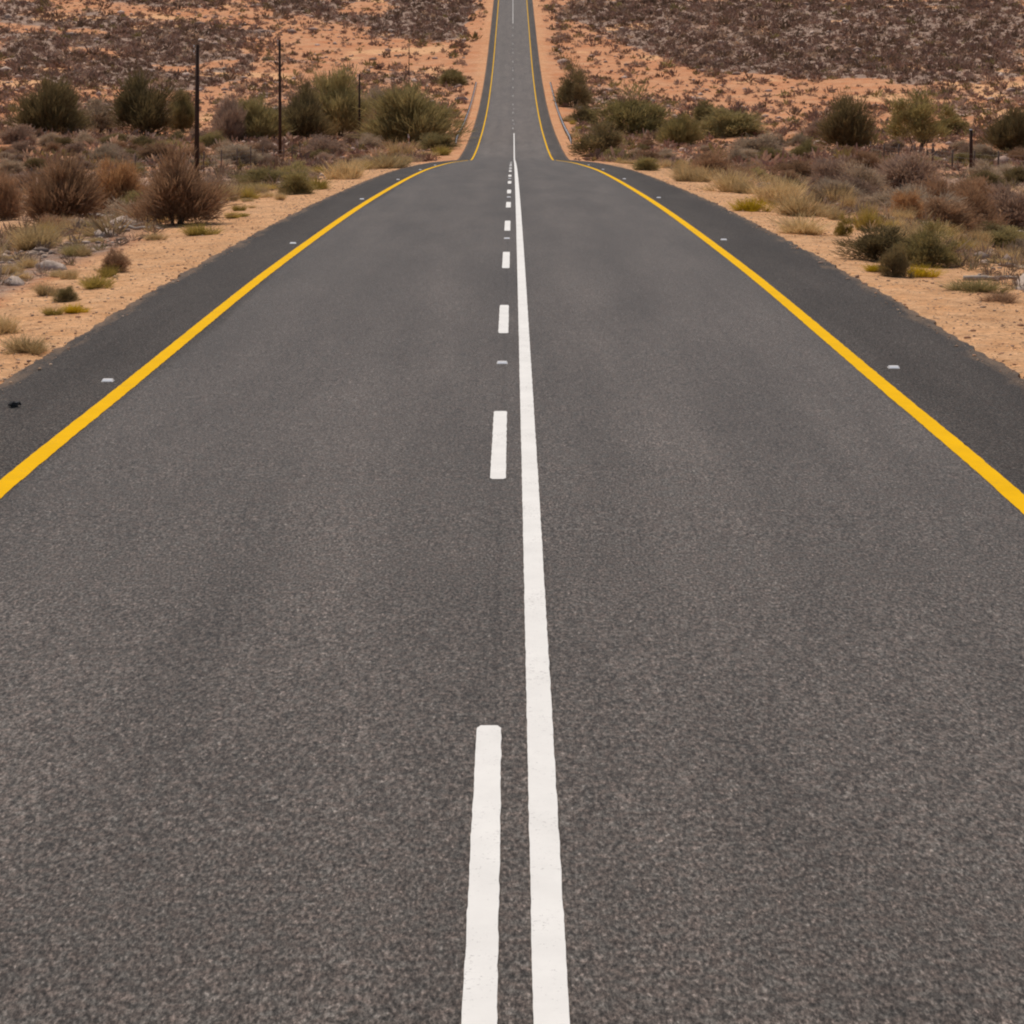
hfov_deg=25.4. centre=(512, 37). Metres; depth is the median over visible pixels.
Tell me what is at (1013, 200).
bush
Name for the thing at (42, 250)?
bank rubble
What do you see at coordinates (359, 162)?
grass tuft
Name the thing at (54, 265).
stone
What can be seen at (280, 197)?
grass tuft
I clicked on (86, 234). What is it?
grass tuft
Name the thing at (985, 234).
grass tuft
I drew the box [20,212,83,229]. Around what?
scrub bush
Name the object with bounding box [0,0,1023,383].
ground
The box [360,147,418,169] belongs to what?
grass tuft
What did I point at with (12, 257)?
grass tuft
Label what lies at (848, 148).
scrub bush
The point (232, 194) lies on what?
grass tuft
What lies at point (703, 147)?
scrub bush
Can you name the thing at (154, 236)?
grass tuft
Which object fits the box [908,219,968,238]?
grass tuft
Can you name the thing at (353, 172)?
grass tuft
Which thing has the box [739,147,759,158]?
scrub bush
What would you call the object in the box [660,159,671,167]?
grass tuft
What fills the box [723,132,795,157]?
bush
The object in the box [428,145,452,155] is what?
grass tuft
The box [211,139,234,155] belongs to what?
scrub bush
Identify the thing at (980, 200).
bush
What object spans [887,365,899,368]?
road stud
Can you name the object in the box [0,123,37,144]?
bush
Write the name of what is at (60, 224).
grass tuft
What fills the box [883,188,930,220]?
bush
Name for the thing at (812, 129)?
bush
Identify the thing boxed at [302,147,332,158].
scrub bush
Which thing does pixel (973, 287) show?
grass tuft
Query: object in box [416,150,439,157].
grass tuft
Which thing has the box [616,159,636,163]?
grass tuft
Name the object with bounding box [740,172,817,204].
grass tuft
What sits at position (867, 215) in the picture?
grass tuft
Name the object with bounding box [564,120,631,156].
bush
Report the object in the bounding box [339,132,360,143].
scrub bush
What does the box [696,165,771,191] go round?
grass tuft
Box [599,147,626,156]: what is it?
scrub bush
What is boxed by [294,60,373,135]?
bush
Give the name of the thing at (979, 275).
dead branch
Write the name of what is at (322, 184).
grass tuft
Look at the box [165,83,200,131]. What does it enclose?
bush
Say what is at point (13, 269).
grass tuft
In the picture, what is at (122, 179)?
bush
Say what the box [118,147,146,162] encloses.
scrub bush
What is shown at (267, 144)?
scrub bush
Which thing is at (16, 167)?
scrub bush
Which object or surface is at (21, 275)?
grass tuft
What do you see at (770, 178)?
grass tuft
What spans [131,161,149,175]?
scrub bush
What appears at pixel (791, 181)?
scrub bush
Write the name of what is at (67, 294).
bush
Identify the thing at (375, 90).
bush
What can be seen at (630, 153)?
scrub bush
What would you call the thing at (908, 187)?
scrub bush
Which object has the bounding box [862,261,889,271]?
grass tuft
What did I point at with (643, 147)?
scrub bush
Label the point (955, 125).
bush
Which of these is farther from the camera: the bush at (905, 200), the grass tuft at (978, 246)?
the bush at (905, 200)
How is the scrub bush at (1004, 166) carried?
on the ground at (988, 338)
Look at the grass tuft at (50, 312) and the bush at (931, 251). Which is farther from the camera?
the bush at (931, 251)
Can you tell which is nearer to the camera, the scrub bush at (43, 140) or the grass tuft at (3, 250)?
the grass tuft at (3, 250)
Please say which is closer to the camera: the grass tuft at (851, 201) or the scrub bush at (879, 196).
the grass tuft at (851, 201)
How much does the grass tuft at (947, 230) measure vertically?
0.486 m
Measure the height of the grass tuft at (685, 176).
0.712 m
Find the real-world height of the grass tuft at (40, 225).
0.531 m
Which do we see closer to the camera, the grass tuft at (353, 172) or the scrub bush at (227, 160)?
the grass tuft at (353, 172)
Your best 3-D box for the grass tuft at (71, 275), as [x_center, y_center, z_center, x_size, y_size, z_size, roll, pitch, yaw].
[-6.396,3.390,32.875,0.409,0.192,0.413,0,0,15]
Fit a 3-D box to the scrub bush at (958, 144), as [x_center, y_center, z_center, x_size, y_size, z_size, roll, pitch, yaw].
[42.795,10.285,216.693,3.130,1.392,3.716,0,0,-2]
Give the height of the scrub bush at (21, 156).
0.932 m
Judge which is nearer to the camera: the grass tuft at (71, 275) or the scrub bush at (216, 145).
the grass tuft at (71, 275)
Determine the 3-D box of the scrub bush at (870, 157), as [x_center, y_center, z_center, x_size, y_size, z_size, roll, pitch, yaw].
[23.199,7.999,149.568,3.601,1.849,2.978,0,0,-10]
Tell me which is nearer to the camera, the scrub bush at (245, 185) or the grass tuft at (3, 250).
the grass tuft at (3, 250)
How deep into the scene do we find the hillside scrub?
426.50 m
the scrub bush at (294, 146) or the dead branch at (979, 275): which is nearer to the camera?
the dead branch at (979, 275)
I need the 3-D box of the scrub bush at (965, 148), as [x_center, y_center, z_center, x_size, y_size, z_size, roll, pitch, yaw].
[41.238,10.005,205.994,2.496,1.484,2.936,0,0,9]
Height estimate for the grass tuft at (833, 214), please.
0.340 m
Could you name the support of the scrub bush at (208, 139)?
on the ground at (988, 338)
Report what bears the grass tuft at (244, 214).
on the ground at (988, 338)
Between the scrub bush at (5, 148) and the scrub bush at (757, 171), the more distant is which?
the scrub bush at (5, 148)
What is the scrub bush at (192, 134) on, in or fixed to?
on the ground at (988, 338)
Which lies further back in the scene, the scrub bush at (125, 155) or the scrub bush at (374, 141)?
the scrub bush at (374, 141)
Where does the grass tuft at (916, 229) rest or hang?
on the ground at (988, 338)
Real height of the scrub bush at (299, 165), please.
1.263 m
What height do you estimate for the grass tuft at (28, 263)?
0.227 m
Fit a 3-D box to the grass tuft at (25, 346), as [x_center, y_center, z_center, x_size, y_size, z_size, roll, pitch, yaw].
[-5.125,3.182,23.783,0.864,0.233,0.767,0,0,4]
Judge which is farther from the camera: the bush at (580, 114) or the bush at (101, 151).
the bush at (580, 114)
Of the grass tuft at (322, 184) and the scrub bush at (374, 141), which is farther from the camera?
the scrub bush at (374, 141)
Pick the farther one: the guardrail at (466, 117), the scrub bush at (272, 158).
the guardrail at (466, 117)
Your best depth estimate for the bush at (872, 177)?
96.68 m
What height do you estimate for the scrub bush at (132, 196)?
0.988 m
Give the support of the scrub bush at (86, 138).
on the ground at (988, 338)
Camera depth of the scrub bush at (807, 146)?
206.35 m
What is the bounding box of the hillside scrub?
[0,0,1023,171]
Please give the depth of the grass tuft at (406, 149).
213.68 m
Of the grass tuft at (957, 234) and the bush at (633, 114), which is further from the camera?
the bush at (633, 114)
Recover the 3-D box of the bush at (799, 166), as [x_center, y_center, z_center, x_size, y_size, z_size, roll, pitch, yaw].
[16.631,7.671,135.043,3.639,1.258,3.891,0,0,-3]
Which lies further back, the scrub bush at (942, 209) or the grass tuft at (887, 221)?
the scrub bush at (942, 209)
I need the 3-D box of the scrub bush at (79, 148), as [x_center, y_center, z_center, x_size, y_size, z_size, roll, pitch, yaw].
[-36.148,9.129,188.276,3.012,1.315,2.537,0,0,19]
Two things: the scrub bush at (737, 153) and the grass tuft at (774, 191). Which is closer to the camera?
the grass tuft at (774, 191)
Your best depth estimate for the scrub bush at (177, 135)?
238.50 m
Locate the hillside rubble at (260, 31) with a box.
[0,0,1023,165]
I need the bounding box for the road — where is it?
[0,0,1023,1023]
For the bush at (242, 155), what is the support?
on the ground at (988, 338)
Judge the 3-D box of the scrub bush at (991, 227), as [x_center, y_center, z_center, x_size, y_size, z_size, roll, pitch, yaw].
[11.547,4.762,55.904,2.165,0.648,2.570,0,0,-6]
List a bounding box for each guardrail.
[455,82,476,142]
[550,82,571,143]
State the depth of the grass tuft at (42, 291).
30.26 m
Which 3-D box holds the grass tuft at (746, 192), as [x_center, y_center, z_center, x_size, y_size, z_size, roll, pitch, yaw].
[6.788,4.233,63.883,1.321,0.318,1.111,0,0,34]
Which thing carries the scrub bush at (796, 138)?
on the ground at (988, 338)
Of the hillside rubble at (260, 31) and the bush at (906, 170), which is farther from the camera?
the hillside rubble at (260, 31)
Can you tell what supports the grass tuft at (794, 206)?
on the ground at (988, 338)
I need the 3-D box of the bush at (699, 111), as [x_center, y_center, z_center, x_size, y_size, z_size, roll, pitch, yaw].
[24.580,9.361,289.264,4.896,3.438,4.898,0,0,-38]
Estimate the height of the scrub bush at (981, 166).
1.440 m
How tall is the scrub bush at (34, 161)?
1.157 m
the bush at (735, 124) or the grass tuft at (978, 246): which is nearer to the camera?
the grass tuft at (978, 246)
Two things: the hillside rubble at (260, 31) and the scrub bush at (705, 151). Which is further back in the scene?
the hillside rubble at (260, 31)
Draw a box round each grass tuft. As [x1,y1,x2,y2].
[0,239,8,259]
[0,313,24,334]
[0,333,62,354]
[2,216,75,250]
[2,261,26,274]
[3,220,55,243]
[3,254,23,259]
[8,271,33,278]
[13,255,38,268]
[28,279,62,295]
[35,221,57,235]
[38,304,68,315]
[39,215,83,232]
[42,268,73,276]
[56,241,86,256]
[56,268,82,279]
[56,300,91,313]
[65,234,85,239]
[71,245,98,256]
[73,272,119,289]
[77,230,94,236]
[87,237,106,242]
[93,264,121,276]
[143,232,168,240]
[175,220,230,235]
[214,183,244,200]
[223,210,241,218]
[226,203,248,210]
[236,197,257,201]
[238,184,263,198]
[238,213,249,216]
[241,180,273,193]
[256,181,276,188]
[260,190,275,197]
[274,194,286,199]
[308,175,336,189]
[309,157,372,179]
[312,164,332,173]
[348,157,368,167]
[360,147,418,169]
[377,137,422,155]
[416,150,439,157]
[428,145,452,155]
[559,116,577,121]
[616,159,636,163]
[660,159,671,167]
[660,161,720,181]
[671,158,689,170]
[679,161,696,173]
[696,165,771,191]
[724,196,776,211]
[728,180,754,193]
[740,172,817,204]
[741,184,771,193]
[757,172,782,182]
[763,184,849,216]
[763,211,844,234]
[780,188,800,204]
[820,183,857,202]
[820,205,846,219]
[837,185,859,209]
[848,202,884,230]
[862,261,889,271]
[874,219,901,227]
[874,220,931,231]
[881,215,908,228]
[883,205,917,220]
[895,224,947,243]
[899,222,935,242]
[907,263,952,277]
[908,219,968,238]
[934,222,957,238]
[935,276,1021,293]
[945,237,980,249]
[963,226,994,244]
[965,229,989,253]
[969,290,1023,303]
[987,258,1012,263]
[992,245,1022,258]
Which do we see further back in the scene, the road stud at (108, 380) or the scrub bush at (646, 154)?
the scrub bush at (646, 154)
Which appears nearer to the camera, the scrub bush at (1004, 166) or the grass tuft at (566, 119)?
the scrub bush at (1004, 166)
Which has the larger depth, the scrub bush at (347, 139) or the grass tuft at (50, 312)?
the scrub bush at (347, 139)
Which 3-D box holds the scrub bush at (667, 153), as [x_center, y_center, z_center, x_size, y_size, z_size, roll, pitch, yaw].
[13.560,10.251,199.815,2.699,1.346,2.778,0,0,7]
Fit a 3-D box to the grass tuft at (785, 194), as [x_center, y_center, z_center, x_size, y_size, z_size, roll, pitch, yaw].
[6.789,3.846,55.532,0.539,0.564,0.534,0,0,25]
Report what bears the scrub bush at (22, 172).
on the ground at (988, 338)
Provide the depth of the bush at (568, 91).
324.64 m
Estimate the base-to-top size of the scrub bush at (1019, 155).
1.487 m
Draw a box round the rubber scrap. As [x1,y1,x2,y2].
[8,401,20,407]
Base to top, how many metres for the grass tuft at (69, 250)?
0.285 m
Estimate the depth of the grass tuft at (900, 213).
50.65 m
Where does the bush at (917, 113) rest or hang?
on the ground at (988, 338)
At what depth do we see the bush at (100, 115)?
266.97 m
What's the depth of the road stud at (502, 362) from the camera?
22.61 m
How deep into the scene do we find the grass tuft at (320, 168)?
91.07 m
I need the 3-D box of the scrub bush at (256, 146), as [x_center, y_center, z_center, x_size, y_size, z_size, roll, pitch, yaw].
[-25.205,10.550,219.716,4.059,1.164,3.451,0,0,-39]
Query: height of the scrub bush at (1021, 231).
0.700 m
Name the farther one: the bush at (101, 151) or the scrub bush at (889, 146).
the scrub bush at (889, 146)
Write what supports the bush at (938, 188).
on the ground at (988, 338)
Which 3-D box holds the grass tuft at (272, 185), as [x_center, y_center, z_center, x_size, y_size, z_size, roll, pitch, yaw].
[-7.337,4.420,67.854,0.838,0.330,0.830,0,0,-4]
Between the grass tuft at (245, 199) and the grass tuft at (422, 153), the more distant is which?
the grass tuft at (422, 153)
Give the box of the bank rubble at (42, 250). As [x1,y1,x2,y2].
[0,173,1023,269]
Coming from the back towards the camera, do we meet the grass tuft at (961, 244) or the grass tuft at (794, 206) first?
the grass tuft at (794, 206)
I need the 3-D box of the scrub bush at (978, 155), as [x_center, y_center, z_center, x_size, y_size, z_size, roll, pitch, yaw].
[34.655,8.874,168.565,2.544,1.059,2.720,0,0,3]
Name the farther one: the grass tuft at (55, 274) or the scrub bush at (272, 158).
the scrub bush at (272, 158)
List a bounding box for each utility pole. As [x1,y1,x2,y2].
[193,45,198,178]
[277,40,281,153]
[357,74,359,134]
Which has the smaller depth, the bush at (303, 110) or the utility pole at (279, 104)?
the utility pole at (279, 104)
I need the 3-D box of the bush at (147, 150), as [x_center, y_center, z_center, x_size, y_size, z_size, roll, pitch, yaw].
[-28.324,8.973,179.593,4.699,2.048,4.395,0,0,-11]
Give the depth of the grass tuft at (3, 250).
37.31 m
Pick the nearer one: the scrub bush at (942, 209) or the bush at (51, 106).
the scrub bush at (942, 209)
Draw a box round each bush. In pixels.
[0,69,99,134]
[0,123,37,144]
[0,145,12,152]
[0,150,15,158]
[0,158,30,173]
[0,164,27,219]
[5,169,36,188]
[7,139,42,153]
[8,151,31,161]
[10,148,116,225]
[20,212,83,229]
[22,156,46,170]
[35,132,61,146]
[43,142,64,152]
[50,285,81,302]
[52,135,76,147]
[58,141,88,155]
[67,217,98,226]
[69,130,101,146]
[75,160,99,169]
[77,98,125,132]
[82,140,127,161]
[92,196,137,219]
[93,153,149,213]
[97,135,123,143]
[98,245,131,272]
[104,66,185,134]
[108,140,128,148]
[111,132,129,141]
[112,137,242,225]
[113,144,138,161]
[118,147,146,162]
[119,189,141,204]
[125,144,141,149]
[126,134,138,142]
[130,135,157,145]
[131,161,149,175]
[134,140,172,162]
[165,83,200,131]
[166,130,189,140]
[167,139,189,146]
[181,143,210,157]
[188,127,204,138]
[196,173,236,188]
[199,129,229,146]
[208,93,250,140]
[209,143,222,150]
[210,142,270,165]
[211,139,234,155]
[214,159,232,166]
[224,92,296,137]
[224,165,292,184]
[234,182,257,188]
[244,142,264,152]
[250,136,277,152]
[261,155,279,165]
[270,75,341,138]
[273,169,321,194]
[276,159,312,173]
[285,144,302,152]
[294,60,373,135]
[294,130,355,155]
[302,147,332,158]
[314,152,338,160]
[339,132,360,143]
[346,153,361,160]
[347,78,479,144]
[349,153,372,160]
[353,132,382,148]
[361,81,406,128]
[361,83,386,120]
[413,131,465,150]
[432,69,471,85]
[552,58,596,107]
[563,100,600,122]
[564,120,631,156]
[584,74,676,133]
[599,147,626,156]
[616,150,636,157]
[628,156,660,170]
[632,145,667,161]
[635,139,658,145]
[638,144,650,150]
[651,110,707,146]
[658,147,676,158]
[686,143,742,176]
[688,147,735,168]
[689,99,715,121]
[693,105,779,138]
[696,144,715,150]
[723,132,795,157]
[724,149,750,162]
[732,160,761,177]
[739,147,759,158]
[747,166,769,181]
[755,146,785,160]
[765,156,817,176]
[766,133,788,146]
[776,175,807,188]
[779,168,801,180]
[788,131,810,145]
[788,138,820,156]
[798,175,869,203]
[800,114,827,139]
[802,153,857,184]
[811,88,884,148]
[828,224,925,261]
[832,155,892,193]
[832,169,885,201]
[833,211,854,235]
[840,145,860,153]
[841,148,885,169]
[851,189,896,206]
[865,149,953,194]
[875,83,964,155]
[876,241,919,278]
[877,192,928,212]
[881,137,907,151]
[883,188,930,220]
[886,182,967,215]
[891,213,967,267]
[911,183,943,191]
[917,195,995,233]
[918,173,962,197]
[934,113,973,135]
[938,173,1009,227]
[945,139,968,151]
[949,152,968,163]
[949,173,1001,201]
[956,142,973,153]
[963,158,1003,180]
[963,220,1007,241]
[964,142,1003,156]
[965,151,996,163]
[966,169,1010,189]
[966,225,1023,248]
[974,100,1023,152]
[985,180,1023,229]
[992,162,1023,173]
[998,224,1023,237]
[1001,165,1023,183]
[1001,234,1023,257]
[1003,145,1023,159]
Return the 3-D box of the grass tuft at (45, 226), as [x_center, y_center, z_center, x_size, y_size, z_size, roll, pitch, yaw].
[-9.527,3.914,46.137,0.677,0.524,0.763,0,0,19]
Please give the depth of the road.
12.01 m
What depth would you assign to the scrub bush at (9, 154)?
178.56 m
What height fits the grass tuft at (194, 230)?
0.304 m
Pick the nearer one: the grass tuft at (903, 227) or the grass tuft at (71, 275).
the grass tuft at (71, 275)
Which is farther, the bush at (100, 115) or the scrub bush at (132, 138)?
the bush at (100, 115)
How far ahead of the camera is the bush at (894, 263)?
32.92 m
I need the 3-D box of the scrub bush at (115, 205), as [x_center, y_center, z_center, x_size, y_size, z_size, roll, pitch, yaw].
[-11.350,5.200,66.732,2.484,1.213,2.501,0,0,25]
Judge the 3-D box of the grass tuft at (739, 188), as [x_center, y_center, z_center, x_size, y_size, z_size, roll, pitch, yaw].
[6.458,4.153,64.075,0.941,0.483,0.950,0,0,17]
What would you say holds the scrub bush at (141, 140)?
on the ground at (988, 338)
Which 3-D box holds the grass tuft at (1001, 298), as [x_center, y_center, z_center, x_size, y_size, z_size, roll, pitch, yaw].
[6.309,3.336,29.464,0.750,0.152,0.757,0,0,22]
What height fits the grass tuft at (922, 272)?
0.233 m
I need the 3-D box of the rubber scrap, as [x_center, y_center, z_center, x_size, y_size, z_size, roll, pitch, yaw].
[-4.315,3.168,19.714,0.099,0.054,0.133,0,0,45]
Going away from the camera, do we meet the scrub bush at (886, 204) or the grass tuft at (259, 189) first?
the scrub bush at (886, 204)
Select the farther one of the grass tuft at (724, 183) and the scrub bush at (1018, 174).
the scrub bush at (1018, 174)
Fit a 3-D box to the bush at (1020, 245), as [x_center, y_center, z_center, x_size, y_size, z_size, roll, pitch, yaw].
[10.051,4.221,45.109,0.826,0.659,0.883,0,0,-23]
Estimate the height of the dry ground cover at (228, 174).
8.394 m
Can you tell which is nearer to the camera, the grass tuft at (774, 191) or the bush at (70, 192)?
the grass tuft at (774, 191)
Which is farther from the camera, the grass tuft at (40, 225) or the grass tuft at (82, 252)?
the grass tuft at (40, 225)
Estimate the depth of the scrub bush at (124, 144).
218.87 m
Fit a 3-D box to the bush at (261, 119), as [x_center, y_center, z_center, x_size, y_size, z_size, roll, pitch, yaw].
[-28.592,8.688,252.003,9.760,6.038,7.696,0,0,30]
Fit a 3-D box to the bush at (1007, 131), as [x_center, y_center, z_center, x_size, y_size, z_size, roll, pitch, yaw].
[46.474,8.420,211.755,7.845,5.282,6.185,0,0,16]
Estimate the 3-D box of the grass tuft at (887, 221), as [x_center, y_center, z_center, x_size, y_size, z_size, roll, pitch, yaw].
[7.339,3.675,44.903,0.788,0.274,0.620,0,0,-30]
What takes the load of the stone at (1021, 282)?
on the ground at (988, 338)
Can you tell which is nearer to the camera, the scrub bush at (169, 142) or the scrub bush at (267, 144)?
the scrub bush at (267, 144)
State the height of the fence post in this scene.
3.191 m
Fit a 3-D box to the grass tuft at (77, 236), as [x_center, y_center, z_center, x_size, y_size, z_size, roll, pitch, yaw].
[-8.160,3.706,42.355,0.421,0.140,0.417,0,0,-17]
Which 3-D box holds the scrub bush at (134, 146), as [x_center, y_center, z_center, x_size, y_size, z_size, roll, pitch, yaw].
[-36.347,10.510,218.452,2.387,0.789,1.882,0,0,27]
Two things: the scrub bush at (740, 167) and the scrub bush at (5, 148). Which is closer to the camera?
the scrub bush at (740, 167)
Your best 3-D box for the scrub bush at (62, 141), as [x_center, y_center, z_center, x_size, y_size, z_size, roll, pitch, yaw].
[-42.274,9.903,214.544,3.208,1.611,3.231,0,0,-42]
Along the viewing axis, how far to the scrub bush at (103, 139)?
234.93 m
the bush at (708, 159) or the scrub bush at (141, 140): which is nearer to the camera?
the bush at (708, 159)
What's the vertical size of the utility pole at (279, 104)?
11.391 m
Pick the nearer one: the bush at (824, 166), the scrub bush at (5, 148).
the bush at (824, 166)
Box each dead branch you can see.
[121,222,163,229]
[963,273,1016,280]
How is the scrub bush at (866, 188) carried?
on the ground at (988, 338)
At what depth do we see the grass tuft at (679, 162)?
91.31 m
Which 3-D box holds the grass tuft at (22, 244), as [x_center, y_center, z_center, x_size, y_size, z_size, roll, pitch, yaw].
[-8.494,3.447,40.317,1.544,0.642,1.836,0,0,-10]
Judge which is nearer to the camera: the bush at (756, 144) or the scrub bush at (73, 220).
the scrub bush at (73, 220)
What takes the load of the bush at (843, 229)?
on the ground at (988, 338)
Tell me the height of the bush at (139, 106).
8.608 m
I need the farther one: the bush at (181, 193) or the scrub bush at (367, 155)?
the scrub bush at (367, 155)
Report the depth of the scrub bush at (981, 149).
182.51 m
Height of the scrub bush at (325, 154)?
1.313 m
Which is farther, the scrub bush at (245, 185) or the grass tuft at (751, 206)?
the scrub bush at (245, 185)
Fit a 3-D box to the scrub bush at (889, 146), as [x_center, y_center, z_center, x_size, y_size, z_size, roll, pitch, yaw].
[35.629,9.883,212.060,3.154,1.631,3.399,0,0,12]
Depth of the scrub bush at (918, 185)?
87.88 m
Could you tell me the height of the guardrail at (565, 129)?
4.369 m
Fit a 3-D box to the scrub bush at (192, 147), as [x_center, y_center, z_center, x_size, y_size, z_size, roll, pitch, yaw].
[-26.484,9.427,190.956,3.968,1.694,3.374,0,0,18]
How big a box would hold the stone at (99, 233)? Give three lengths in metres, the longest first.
0.522 x 0.346 x 0.235 m
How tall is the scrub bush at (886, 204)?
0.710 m
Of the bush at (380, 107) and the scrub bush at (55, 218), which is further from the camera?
the bush at (380, 107)
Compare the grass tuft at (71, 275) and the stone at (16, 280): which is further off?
the grass tuft at (71, 275)
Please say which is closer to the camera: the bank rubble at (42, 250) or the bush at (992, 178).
the bank rubble at (42, 250)
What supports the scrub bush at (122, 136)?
on the ground at (988, 338)
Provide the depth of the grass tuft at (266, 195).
60.85 m
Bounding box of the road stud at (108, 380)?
[101,378,114,381]
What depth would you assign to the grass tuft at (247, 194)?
59.70 m
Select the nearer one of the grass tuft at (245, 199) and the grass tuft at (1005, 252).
the grass tuft at (1005, 252)
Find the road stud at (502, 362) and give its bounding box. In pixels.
[497,361,507,363]
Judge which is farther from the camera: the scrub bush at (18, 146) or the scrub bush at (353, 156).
the scrub bush at (18, 146)
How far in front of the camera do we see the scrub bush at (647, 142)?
243.81 m
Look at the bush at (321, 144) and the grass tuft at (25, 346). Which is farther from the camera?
the bush at (321, 144)
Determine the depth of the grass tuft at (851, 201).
53.23 m
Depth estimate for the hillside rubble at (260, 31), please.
428.07 m
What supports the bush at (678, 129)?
on the ground at (988, 338)
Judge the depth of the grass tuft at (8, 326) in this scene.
25.73 m
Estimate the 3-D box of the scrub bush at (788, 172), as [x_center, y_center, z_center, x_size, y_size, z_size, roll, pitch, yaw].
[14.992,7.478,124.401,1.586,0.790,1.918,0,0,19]
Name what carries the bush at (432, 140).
on the ground at (988, 338)
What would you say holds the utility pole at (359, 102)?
on the ground at (988, 338)
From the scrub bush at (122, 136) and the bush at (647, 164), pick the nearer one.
the bush at (647, 164)
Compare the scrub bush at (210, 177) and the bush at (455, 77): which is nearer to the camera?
the scrub bush at (210, 177)
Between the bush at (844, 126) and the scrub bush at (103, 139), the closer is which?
the bush at (844, 126)
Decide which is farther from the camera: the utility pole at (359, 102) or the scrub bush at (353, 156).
the utility pole at (359, 102)
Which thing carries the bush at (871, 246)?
on the ground at (988, 338)
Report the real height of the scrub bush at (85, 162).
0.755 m
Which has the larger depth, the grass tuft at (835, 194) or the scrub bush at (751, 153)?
the scrub bush at (751, 153)
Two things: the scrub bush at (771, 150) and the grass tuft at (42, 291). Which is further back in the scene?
the scrub bush at (771, 150)
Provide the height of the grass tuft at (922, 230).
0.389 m
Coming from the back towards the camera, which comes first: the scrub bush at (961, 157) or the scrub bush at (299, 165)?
the scrub bush at (961, 157)
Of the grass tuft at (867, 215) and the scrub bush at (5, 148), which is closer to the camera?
the grass tuft at (867, 215)
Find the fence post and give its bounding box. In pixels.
[969,129,972,167]
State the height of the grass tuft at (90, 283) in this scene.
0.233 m
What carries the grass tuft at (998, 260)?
on the ground at (988, 338)
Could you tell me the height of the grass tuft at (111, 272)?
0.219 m
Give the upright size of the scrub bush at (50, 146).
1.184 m
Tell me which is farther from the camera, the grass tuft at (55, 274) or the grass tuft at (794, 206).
the grass tuft at (794, 206)
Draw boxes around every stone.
[4,276,24,285]
[36,260,66,270]
[94,228,116,236]
[110,215,135,225]
[1014,273,1023,289]
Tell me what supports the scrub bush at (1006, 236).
on the ground at (988, 338)
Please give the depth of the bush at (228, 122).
248.62 m
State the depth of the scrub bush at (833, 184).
58.12 m
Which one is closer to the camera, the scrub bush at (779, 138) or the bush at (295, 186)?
the bush at (295, 186)
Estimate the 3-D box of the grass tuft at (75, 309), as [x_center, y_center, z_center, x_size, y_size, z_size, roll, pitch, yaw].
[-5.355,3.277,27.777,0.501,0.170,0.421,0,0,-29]
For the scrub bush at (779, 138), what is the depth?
230.91 m
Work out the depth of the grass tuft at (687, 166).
85.28 m
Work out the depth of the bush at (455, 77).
370.69 m
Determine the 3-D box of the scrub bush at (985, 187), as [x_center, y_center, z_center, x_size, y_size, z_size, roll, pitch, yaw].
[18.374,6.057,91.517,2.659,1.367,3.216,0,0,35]
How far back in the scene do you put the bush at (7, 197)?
75.77 m
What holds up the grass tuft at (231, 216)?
on the ground at (988, 338)
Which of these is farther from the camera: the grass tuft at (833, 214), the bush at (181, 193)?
the grass tuft at (833, 214)
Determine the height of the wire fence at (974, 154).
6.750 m
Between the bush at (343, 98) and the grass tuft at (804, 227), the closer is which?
the grass tuft at (804, 227)
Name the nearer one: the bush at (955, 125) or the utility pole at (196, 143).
the utility pole at (196, 143)
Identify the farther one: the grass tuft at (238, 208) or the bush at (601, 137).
the bush at (601, 137)
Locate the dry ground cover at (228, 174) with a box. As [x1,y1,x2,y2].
[0,146,1023,288]
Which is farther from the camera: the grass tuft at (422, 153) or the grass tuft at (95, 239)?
the grass tuft at (422, 153)
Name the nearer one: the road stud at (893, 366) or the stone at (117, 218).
the road stud at (893, 366)
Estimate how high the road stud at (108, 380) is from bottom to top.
0.022 m
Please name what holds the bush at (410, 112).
on the ground at (988, 338)
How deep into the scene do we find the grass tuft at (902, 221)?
45.90 m

